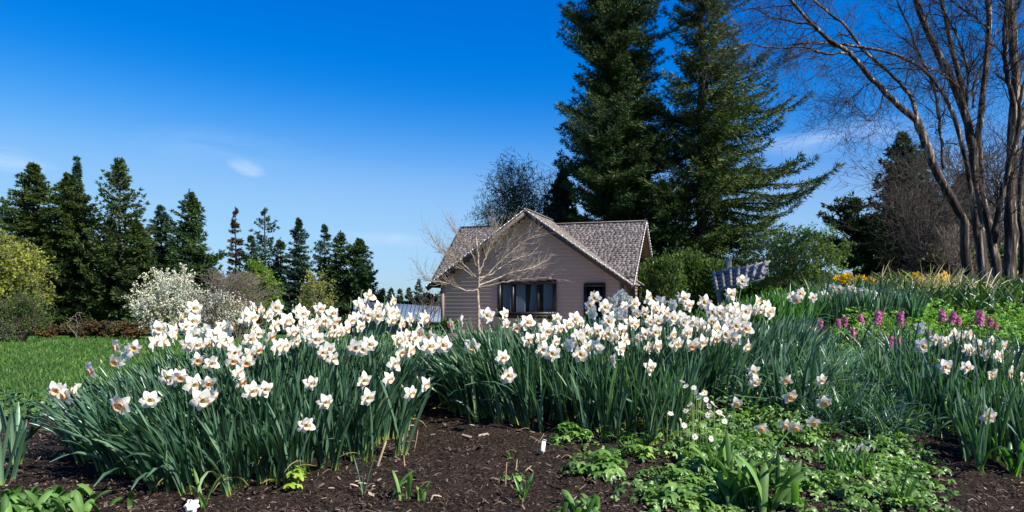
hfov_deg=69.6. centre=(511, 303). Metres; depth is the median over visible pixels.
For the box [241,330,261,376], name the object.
daffodil
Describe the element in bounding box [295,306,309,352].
daffodil
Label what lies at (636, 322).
daffodil
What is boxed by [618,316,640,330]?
daffodil
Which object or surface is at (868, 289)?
daffodil
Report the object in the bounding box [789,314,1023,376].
bulb foliage
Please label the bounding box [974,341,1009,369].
daffodil
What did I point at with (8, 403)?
leathery plant
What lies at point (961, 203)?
conifer tree
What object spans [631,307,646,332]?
daffodil
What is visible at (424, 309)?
bare tree
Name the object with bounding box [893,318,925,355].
daffodil
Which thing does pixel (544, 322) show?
daffodil
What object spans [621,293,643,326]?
daffodil
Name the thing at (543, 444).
plant label
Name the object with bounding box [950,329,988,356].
daffodil
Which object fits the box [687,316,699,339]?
daffodil
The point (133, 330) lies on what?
shrub
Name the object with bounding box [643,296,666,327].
daffodil
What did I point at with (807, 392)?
daffodil
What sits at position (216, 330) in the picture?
daffodil
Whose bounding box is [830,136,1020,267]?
bare tree
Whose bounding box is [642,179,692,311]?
pine tree
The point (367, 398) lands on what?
daffodil
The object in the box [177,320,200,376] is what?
daffodil
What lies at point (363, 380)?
daffodil
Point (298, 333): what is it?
daffodil
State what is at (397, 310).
daffodil
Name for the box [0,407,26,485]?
bulb plant
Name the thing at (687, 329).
daffodil
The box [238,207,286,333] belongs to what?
conifer tree
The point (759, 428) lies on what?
daffodil
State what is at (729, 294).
daffodil
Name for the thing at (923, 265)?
hedge shrub
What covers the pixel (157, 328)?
daffodil
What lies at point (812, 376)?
daffodil
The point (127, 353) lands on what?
daffodil
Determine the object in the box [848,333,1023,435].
daffodil foliage
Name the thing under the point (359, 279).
conifer tree
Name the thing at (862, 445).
daffodil
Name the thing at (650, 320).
daffodil
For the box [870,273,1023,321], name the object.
daylily foliage
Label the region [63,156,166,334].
conifer tree
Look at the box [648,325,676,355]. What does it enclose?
daffodil
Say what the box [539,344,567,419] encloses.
daffodil
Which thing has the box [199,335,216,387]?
daffodil
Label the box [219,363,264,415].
daffodil
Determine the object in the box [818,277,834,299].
daffodil
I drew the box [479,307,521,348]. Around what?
daffodil
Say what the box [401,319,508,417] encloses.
daffodil foliage
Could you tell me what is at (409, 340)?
daffodil
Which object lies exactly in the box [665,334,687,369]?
daffodil
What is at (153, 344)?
daffodil
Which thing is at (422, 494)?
tulip plant
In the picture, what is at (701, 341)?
daffodil
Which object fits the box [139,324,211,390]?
daffodil
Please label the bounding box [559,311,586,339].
daffodil
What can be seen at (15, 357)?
lawn grass
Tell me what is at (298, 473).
lime leaved seedling
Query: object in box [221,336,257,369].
daffodil
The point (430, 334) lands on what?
daffodil
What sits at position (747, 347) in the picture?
daffodil
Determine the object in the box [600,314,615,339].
daffodil
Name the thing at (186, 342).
daffodil
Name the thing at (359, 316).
daffodil
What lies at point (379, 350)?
daffodil
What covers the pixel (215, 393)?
daffodil
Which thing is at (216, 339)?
daffodil
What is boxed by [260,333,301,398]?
daffodil
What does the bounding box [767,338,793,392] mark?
daffodil
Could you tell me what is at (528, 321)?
daffodil
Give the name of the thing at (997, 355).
daffodil
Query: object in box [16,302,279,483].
daffodil
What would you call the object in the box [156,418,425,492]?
withered foliage
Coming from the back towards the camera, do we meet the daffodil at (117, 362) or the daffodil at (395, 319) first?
the daffodil at (395, 319)
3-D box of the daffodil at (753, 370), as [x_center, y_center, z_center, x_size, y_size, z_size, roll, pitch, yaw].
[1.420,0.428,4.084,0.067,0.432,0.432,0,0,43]
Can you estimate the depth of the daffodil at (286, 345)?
3.73 m
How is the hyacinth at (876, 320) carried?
on the ground at (499, 457)
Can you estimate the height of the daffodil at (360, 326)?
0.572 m
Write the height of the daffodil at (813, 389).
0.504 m
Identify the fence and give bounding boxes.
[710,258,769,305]
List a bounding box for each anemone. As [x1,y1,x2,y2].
[680,380,684,446]
[681,422,689,451]
[683,408,693,449]
[691,385,695,443]
[693,388,697,447]
[700,396,708,449]
[701,390,707,445]
[716,409,722,444]
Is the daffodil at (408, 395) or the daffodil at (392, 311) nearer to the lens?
the daffodil at (408, 395)
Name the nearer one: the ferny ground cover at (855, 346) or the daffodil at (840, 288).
the ferny ground cover at (855, 346)
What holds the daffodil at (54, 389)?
on the ground at (499, 457)
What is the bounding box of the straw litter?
[4,398,1015,511]
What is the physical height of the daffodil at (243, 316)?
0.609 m
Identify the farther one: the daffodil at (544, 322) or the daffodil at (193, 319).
the daffodil at (544, 322)
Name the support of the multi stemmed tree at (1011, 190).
on the ground at (499, 457)
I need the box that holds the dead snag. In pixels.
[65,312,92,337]
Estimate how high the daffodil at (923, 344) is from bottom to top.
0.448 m
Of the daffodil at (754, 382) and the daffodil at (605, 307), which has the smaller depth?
the daffodil at (754, 382)
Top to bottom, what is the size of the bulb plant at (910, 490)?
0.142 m
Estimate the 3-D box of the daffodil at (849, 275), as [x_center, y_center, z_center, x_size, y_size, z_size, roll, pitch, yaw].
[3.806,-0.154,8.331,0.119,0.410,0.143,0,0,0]
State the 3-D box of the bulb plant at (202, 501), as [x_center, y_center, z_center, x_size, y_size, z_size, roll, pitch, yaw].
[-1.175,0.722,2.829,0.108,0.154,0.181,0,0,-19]
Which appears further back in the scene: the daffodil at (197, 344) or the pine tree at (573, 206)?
the pine tree at (573, 206)
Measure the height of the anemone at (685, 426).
0.180 m
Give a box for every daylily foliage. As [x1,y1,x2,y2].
[784,271,939,300]
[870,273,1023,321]
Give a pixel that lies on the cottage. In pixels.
(604, 259)
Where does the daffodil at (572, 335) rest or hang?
on the ground at (499, 457)
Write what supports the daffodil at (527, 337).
on the ground at (499, 457)
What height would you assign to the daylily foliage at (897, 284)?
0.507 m
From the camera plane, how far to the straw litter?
3.03 m
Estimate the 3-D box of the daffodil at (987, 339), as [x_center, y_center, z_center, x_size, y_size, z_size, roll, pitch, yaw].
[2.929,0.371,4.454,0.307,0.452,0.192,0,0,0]
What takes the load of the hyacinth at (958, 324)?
on the ground at (499, 457)
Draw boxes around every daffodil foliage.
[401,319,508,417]
[410,308,839,446]
[688,281,838,329]
[701,347,874,422]
[802,283,932,330]
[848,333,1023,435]
[945,386,1023,474]
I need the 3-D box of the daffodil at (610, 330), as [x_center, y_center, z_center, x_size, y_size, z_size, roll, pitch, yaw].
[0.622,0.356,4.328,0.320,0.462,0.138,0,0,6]
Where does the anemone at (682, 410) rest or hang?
on the ground at (499, 457)
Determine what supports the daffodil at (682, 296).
on the ground at (499, 457)
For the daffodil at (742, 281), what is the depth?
5.36 m
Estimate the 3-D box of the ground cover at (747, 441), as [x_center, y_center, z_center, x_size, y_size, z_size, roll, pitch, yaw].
[1.176,0.651,3.661,1.362,0.289,1.042,0,0,-28]
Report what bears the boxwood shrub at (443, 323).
on the ground at (499, 457)
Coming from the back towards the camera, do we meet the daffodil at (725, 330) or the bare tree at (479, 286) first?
the bare tree at (479, 286)
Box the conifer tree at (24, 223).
[0,161,55,334]
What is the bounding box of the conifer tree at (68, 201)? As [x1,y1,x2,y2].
[24,172,109,334]
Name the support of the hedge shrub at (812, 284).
on the ground at (499, 457)
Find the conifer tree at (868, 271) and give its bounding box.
[851,131,944,276]
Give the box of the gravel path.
[444,330,548,340]
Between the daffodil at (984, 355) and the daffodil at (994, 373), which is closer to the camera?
the daffodil at (994, 373)
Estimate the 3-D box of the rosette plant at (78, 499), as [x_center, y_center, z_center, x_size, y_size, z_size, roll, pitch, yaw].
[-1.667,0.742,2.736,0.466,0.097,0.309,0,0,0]
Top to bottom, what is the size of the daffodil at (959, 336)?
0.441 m
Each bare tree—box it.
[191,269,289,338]
[402,287,440,327]
[405,204,569,335]
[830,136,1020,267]
[850,114,1023,266]
[854,182,1003,273]
[864,230,938,274]
[888,141,1023,251]
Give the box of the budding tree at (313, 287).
[297,266,338,332]
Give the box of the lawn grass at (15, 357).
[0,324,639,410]
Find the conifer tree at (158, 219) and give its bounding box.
[146,204,176,330]
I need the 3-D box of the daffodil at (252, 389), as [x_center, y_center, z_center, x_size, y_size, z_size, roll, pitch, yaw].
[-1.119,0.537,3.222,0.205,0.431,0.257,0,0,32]
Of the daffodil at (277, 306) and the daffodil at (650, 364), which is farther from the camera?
the daffodil at (277, 306)
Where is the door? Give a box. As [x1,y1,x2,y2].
[584,284,605,324]
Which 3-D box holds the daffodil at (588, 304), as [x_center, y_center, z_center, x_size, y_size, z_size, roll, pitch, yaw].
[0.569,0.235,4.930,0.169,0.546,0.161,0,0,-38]
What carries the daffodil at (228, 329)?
on the ground at (499, 457)
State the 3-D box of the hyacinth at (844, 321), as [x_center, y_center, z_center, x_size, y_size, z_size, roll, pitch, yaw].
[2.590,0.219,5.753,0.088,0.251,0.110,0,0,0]
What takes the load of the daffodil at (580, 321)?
on the ground at (499, 457)
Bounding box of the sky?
[0,0,1023,300]
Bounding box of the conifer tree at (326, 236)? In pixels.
[310,223,336,333]
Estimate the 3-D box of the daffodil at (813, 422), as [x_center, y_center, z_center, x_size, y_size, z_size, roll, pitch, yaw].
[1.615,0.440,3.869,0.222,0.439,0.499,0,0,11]
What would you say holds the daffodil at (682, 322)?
on the ground at (499, 457)
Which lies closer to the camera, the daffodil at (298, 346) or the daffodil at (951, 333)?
the daffodil at (298, 346)
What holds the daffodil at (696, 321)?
on the ground at (499, 457)
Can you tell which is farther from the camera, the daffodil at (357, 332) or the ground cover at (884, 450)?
the daffodil at (357, 332)
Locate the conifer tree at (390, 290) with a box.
[386,288,394,302]
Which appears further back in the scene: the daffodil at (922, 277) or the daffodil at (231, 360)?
the daffodil at (922, 277)
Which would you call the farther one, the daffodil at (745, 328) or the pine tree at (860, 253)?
the pine tree at (860, 253)
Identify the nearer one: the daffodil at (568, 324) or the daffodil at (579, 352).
the daffodil at (579, 352)
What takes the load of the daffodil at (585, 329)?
on the ground at (499, 457)
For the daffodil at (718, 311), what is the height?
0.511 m
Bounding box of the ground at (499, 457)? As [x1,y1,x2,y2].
[0,317,1023,511]
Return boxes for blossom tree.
[120,263,209,337]
[185,285,251,334]
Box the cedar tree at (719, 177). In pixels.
[635,0,845,267]
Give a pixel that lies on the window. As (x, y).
(533, 298)
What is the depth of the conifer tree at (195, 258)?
53.33 m
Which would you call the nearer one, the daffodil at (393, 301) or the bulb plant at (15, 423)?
the bulb plant at (15, 423)
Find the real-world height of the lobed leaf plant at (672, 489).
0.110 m
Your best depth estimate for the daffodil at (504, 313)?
4.69 m
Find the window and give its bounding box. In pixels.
[495,281,556,316]
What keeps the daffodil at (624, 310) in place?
on the ground at (499, 457)
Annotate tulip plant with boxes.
[391,470,415,500]
[416,482,430,500]
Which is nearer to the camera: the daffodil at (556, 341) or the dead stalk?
the dead stalk
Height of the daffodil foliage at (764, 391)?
0.423 m
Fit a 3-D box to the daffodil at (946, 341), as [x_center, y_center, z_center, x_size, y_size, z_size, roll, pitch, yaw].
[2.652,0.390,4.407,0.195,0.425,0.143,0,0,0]
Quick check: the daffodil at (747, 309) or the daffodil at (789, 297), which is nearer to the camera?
the daffodil at (747, 309)
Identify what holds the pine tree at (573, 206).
on the ground at (499, 457)
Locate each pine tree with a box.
[543,164,578,222]
[550,0,697,223]
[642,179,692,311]
[813,190,898,276]
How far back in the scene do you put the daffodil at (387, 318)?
4.15 m
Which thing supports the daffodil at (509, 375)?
on the ground at (499, 457)
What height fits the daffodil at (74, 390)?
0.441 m
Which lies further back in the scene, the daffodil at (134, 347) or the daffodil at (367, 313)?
the daffodil at (367, 313)
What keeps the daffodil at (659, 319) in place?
on the ground at (499, 457)
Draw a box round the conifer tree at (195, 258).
[148,188,235,332]
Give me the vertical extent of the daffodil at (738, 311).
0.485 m
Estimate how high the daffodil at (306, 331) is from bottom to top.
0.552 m
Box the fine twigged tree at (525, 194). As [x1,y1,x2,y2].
[461,148,577,225]
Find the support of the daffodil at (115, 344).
on the ground at (499, 457)
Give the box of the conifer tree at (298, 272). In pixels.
[274,217,317,329]
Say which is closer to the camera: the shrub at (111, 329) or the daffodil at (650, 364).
the daffodil at (650, 364)
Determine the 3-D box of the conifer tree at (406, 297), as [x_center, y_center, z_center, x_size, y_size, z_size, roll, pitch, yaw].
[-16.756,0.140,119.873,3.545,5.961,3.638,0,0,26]
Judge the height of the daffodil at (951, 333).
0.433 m
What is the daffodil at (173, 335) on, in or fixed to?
on the ground at (499, 457)
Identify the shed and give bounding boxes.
[352,302,440,336]
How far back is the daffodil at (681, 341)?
4.19 m
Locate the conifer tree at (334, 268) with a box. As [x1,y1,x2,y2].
[318,230,353,328]
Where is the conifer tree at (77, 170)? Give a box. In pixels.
[71,155,94,233]
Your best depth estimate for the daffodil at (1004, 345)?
4.39 m
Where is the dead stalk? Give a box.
[376,441,386,465]
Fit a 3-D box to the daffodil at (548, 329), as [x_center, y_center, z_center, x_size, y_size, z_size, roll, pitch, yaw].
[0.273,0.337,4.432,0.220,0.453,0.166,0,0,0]
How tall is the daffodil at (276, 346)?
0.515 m
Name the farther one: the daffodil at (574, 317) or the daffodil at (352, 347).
the daffodil at (574, 317)
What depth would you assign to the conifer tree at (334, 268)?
56.58 m
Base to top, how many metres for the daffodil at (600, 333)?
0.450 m
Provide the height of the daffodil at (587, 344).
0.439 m
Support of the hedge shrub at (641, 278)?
on the ground at (499, 457)
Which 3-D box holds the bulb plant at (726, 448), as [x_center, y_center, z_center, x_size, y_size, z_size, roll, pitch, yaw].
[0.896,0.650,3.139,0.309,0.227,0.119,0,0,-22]
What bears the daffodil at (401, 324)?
on the ground at (499, 457)
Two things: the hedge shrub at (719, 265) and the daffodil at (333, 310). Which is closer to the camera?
the daffodil at (333, 310)
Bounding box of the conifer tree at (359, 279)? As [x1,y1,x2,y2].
[329,237,387,333]
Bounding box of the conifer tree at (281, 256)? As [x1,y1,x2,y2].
[267,237,294,333]
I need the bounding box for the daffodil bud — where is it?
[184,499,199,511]
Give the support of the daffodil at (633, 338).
on the ground at (499, 457)
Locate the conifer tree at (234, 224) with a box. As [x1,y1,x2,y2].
[226,207,244,333]
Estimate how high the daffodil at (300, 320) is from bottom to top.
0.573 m
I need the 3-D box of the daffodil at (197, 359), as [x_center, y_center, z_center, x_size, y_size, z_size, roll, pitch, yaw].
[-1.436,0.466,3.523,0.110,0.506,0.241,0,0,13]
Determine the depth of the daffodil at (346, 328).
4.02 m
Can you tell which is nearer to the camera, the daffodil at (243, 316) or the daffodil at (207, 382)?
the daffodil at (207, 382)
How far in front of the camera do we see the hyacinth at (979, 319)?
5.74 m
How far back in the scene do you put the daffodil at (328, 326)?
4.01 m
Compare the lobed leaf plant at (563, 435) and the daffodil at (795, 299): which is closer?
the lobed leaf plant at (563, 435)
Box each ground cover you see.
[553,410,724,459]
[611,430,966,511]
[630,393,871,499]
[813,426,924,482]
[827,297,1023,360]
[829,334,882,368]
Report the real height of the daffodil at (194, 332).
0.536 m
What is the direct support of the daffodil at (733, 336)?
on the ground at (499, 457)
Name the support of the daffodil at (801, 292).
on the ground at (499, 457)
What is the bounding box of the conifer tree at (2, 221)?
[0,196,15,330]
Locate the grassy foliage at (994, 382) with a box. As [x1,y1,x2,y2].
[962,363,1023,422]
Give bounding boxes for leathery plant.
[0,387,31,408]
[0,389,68,419]
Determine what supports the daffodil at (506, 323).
on the ground at (499, 457)
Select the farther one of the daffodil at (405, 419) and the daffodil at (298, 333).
the daffodil at (298, 333)
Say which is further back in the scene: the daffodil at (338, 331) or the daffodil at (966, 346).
the daffodil at (966, 346)
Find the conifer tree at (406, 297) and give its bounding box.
[403,287,412,301]
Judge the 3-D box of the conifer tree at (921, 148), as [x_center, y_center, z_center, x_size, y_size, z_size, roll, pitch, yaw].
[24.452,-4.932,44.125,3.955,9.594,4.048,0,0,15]
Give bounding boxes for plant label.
[541,439,545,452]
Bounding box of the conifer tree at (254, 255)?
[233,235,263,328]
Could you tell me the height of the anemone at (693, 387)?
0.342 m
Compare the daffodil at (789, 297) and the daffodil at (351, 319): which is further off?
the daffodil at (789, 297)
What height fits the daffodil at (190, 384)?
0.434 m
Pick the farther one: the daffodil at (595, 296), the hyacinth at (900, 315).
the hyacinth at (900, 315)
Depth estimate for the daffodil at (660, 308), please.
4.84 m
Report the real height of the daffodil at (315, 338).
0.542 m
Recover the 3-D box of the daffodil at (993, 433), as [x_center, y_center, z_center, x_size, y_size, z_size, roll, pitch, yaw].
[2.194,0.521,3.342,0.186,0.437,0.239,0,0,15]
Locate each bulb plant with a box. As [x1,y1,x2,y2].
[0,402,42,464]
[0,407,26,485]
[189,468,220,509]
[354,454,375,495]
[513,472,533,498]
[691,429,743,475]
[701,454,775,508]
[730,450,806,511]
[817,439,874,482]
[882,471,919,507]
[986,380,1023,454]
[991,437,1023,476]
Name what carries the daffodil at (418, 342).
on the ground at (499, 457)
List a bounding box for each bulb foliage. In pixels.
[778,374,978,444]
[788,333,935,416]
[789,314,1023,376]
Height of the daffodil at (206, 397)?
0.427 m
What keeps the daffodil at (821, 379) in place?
on the ground at (499, 457)
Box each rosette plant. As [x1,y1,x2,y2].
[0,483,93,511]
[5,484,134,511]
[550,489,599,511]
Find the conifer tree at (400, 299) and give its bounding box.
[396,288,403,303]
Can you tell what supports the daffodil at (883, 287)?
on the ground at (499, 457)
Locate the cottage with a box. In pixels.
[425,208,653,330]
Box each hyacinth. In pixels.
[816,318,823,331]
[834,318,843,338]
[840,316,848,343]
[846,327,858,350]
[857,314,865,335]
[866,310,882,346]
[886,337,895,357]
[890,336,900,356]
[892,311,905,333]
[938,308,950,335]
[945,310,956,334]
[952,316,964,330]
[973,309,984,340]
[981,316,994,337]
[989,322,1003,338]
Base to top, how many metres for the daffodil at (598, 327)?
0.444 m
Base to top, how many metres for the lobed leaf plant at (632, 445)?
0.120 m
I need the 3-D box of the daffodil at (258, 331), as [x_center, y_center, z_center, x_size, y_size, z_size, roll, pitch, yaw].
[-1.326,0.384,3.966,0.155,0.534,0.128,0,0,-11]
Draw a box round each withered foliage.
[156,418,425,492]
[433,401,695,439]
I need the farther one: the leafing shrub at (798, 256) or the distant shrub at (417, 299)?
the distant shrub at (417, 299)
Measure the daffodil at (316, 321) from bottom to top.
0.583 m
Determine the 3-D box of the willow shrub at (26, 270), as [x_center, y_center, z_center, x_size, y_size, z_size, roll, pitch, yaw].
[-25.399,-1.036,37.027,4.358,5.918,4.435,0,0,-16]
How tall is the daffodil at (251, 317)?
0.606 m
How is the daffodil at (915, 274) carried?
on the ground at (499, 457)
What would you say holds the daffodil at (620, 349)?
on the ground at (499, 457)
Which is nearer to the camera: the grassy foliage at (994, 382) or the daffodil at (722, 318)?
the grassy foliage at (994, 382)
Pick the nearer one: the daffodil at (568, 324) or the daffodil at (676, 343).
the daffodil at (676, 343)
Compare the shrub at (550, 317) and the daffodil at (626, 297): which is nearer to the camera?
the daffodil at (626, 297)
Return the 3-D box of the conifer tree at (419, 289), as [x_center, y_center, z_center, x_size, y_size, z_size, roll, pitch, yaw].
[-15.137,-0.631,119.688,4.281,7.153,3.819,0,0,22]
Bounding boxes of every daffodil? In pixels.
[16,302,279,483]
[46,381,109,472]
[60,376,140,463]
[62,300,443,497]
[71,372,158,414]
[84,359,167,406]
[109,352,172,394]
[109,374,184,427]
[111,338,177,390]
[114,346,169,400]
[127,340,175,394]
[138,384,199,475]
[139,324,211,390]
[144,335,198,383]
[150,320,191,374]
[153,333,194,388]
[158,366,202,416]
[161,368,216,457]
[161,371,240,453]
[162,329,226,378]
[169,310,214,358]
[171,366,234,447]
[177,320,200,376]
[178,334,209,378]
[182,368,231,417]
[183,312,210,375]
[186,326,223,379]
[188,336,229,391]
[189,377,231,468]
[190,326,205,373]
[190,349,233,422]
[191,378,256,452]
[193,332,231,384]
[198,323,244,360]
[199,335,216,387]
[202,353,244,416]
[204,326,225,387]
[211,336,251,374]
[215,320,248,368]
[216,369,258,465]
[219,321,242,369]
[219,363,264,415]
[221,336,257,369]
[224,343,263,380]
[224,378,280,429]
[225,350,250,405]
[227,350,284,400]
[237,307,270,360]
[238,344,272,400]
[238,352,272,399]
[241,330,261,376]
[242,309,268,358]
[245,365,301,446]
[247,321,274,374]
[250,326,279,366]
[251,304,264,357]
[251,340,281,400]
[255,339,284,398]
[258,326,282,378]
[260,308,291,366]
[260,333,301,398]
[262,338,296,396]
[266,318,301,380]
[267,299,283,362]
[270,323,302,382]
[276,325,313,392]
[279,313,301,356]
[283,302,325,369]
[283,326,307,376]
[284,380,315,474]
[285,321,318,380]
[287,318,316,388]
[287,323,304,371]
[287,325,333,385]
[287,326,314,387]
[287,377,332,467]
[289,303,301,356]
[291,316,304,382]
[294,369,341,447]
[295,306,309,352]
[295,329,325,377]
[296,313,317,374]
[301,317,335,360]
[301,341,370,401]
[302,344,333,390]
[303,313,329,367]
[308,350,338,449]
[309,337,362,394]
[313,325,342,372]
[316,383,375,470]
[317,306,340,361]
[320,340,341,394]
[322,322,350,388]
[323,335,377,402]
[323,363,371,457]
[327,313,340,346]
[330,323,342,366]
[332,311,359,362]
[332,314,357,376]
[332,368,394,457]
[333,307,381,389]
[333,314,377,391]
[338,320,365,380]
[339,297,380,353]
[341,304,371,372]
[343,289,376,346]
[345,306,395,350]
[346,318,404,374]
[348,300,382,357]
[352,342,414,444]
[353,300,382,363]
[354,314,398,387]
[356,317,405,376]
[359,307,384,366]
[359,378,416,461]
[361,295,396,340]
[362,329,410,387]
[362,338,410,370]
[363,312,395,366]
[364,306,400,362]
[364,312,413,371]
[364,342,407,443]
[368,336,408,436]
[370,355,400,447]
[371,323,420,372]
[373,302,391,365]
[374,331,401,384]
[376,336,438,441]
[377,335,429,387]
[378,368,433,455]
[386,331,419,431]
[389,326,431,420]
[391,311,432,373]
[392,329,441,426]
[394,335,451,435]
[447,318,468,354]
[459,312,478,339]
[463,338,495,408]
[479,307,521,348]
[481,355,533,427]
[494,345,534,418]
[496,307,535,350]
[499,318,528,353]
[508,320,535,350]
[520,315,538,345]
[521,332,542,383]
[532,332,569,371]
[535,340,573,364]
[537,319,551,343]
[539,323,571,355]
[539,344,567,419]
[550,322,564,344]
[550,335,571,365]
[552,313,573,339]
[553,338,588,407]
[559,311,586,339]
[560,318,581,353]
[570,328,591,340]
[571,329,603,347]
[572,343,599,417]
[575,317,607,339]
[576,337,614,384]
[579,339,610,379]
[581,324,605,343]
[584,299,596,327]
[584,307,599,340]
[588,290,603,329]
[590,322,627,347]
[594,328,628,367]
[598,299,613,330]
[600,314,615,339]
[603,333,629,357]
[603,351,632,423]
[604,325,634,355]
[604,341,630,383]
[605,323,634,358]
[608,294,624,324]
[608,330,624,356]
[609,306,635,333]
[615,306,627,326]
[616,288,637,319]
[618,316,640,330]
[620,301,642,323]
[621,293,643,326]
[622,331,647,360]
[623,305,649,327]
[624,348,657,424]
[627,297,643,324]
[628,317,643,340]
[628,324,649,347]
[628,334,667,408]
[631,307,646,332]
[637,324,661,356]
[639,290,658,326]
[640,314,666,342]
[641,316,654,344]
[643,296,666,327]
[643,299,663,344]
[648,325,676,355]
[649,338,675,377]
[651,303,669,334]
[653,314,665,344]
[656,333,690,376]
[659,298,676,330]
[660,306,672,326]
[661,310,678,336]
[662,298,693,334]
[664,324,692,375]
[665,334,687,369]
[669,291,689,327]
[670,312,689,350]
[670,333,717,405]
[676,310,683,332]
[677,317,692,339]
[680,314,716,347]
[686,319,713,344]
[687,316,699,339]
[689,317,702,331]
[690,324,710,354]
[692,333,717,407]
[695,294,712,316]
[695,320,720,368]
[697,326,722,371]
[699,305,727,319]
[702,332,741,393]
[704,303,720,346]
[708,317,744,343]
[709,324,746,368]
[714,312,729,329]
[715,320,754,355]
[716,338,759,410]
[719,302,739,323]
[720,288,735,327]
[720,303,732,324]
[721,313,748,351]
[721,317,742,359]
[725,307,735,317]
[730,351,794,408]
[733,274,755,323]
[734,308,743,316]
[739,304,751,320]
[740,304,764,359]
[745,295,760,338]
[747,342,782,389]
[747,342,786,400]
[748,304,761,364]
[754,346,783,432]
[755,303,775,357]
[758,300,785,351]
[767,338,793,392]
[771,291,794,346]
[771,348,816,462]
[772,355,806,431]
[778,292,801,341]
[779,354,797,407]
[783,343,827,401]
[785,292,817,336]
[786,287,805,337]
[788,347,819,432]
[791,344,836,427]
[796,346,878,450]
[796,348,870,455]
[803,347,856,451]
[810,345,831,419]
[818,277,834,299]
[824,280,844,295]
[836,273,847,285]
[837,279,867,304]
[846,272,852,279]
[846,278,856,293]
[852,277,865,306]
[853,275,888,298]
[861,276,876,298]
[861,279,877,296]
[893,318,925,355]
[909,275,923,281]
[911,272,919,279]
[913,333,942,373]
[921,350,958,393]
[924,327,943,367]
[934,328,963,354]
[936,334,973,377]
[938,345,973,395]
[945,328,973,363]
[946,333,982,357]
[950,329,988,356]
[958,346,1017,387]
[959,341,989,386]
[968,336,1002,376]
[971,338,991,365]
[971,339,996,373]
[972,328,1004,363]
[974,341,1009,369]
[978,376,1023,460]
[987,344,1023,374]
[988,342,1023,372]
[990,339,1007,366]
[994,357,1023,391]
[1001,347,1023,386]
[1009,347,1022,377]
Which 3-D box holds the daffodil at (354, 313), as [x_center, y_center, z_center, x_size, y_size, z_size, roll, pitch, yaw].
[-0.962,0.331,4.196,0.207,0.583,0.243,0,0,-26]
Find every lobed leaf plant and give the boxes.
[547,421,593,445]
[559,448,628,483]
[603,436,655,461]
[633,463,700,487]
[639,480,715,511]
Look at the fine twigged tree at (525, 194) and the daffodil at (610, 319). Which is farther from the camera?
the fine twigged tree at (525, 194)
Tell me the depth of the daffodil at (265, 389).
3.28 m
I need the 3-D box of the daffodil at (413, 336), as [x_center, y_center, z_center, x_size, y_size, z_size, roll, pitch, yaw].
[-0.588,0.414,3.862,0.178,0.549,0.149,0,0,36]
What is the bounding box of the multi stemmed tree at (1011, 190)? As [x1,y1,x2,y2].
[667,0,1023,282]
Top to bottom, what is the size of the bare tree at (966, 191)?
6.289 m
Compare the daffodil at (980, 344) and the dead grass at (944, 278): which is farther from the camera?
the dead grass at (944, 278)
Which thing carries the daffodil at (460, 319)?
on the ground at (499, 457)
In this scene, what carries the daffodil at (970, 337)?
on the ground at (499, 457)
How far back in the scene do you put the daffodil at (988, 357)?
4.22 m
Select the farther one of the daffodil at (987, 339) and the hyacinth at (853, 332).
the hyacinth at (853, 332)
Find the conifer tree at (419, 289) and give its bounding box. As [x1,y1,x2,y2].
[412,279,422,299]
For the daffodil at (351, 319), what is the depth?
4.06 m
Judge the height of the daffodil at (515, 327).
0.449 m
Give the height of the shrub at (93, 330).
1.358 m
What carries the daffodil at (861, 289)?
on the ground at (499, 457)
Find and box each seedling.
[281,465,307,489]
[500,473,524,480]
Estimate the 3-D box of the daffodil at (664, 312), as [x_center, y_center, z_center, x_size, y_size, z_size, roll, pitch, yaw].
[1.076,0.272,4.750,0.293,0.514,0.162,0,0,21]
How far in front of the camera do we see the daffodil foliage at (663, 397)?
3.94 m
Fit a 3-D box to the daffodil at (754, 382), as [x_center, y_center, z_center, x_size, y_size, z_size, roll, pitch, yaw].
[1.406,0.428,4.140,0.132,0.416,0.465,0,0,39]
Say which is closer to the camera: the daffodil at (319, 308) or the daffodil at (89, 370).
the daffodil at (89, 370)
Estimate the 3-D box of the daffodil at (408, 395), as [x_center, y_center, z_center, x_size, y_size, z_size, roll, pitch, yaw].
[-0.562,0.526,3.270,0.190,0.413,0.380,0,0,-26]
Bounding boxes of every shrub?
[0,225,60,340]
[0,289,56,341]
[27,322,60,337]
[58,321,85,337]
[77,317,105,337]
[99,319,126,337]
[120,320,150,337]
[225,257,286,333]
[401,297,419,304]
[417,292,440,305]
[440,316,461,332]
[538,311,558,324]
[637,260,650,321]
[640,248,688,325]
[673,243,719,317]
[700,258,737,305]
[723,273,785,302]
[733,221,863,293]
[777,270,839,292]
[869,265,921,281]
[913,223,998,280]
[916,250,978,281]
[970,242,1019,274]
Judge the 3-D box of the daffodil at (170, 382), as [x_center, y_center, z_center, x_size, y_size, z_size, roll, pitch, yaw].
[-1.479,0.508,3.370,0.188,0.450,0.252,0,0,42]
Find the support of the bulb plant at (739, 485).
on the ground at (499, 457)
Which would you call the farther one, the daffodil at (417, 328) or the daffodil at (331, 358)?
the daffodil at (417, 328)
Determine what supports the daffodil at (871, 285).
on the ground at (499, 457)
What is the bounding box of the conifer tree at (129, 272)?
[105,218,159,335]
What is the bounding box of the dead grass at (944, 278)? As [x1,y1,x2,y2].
[861,261,1021,295]

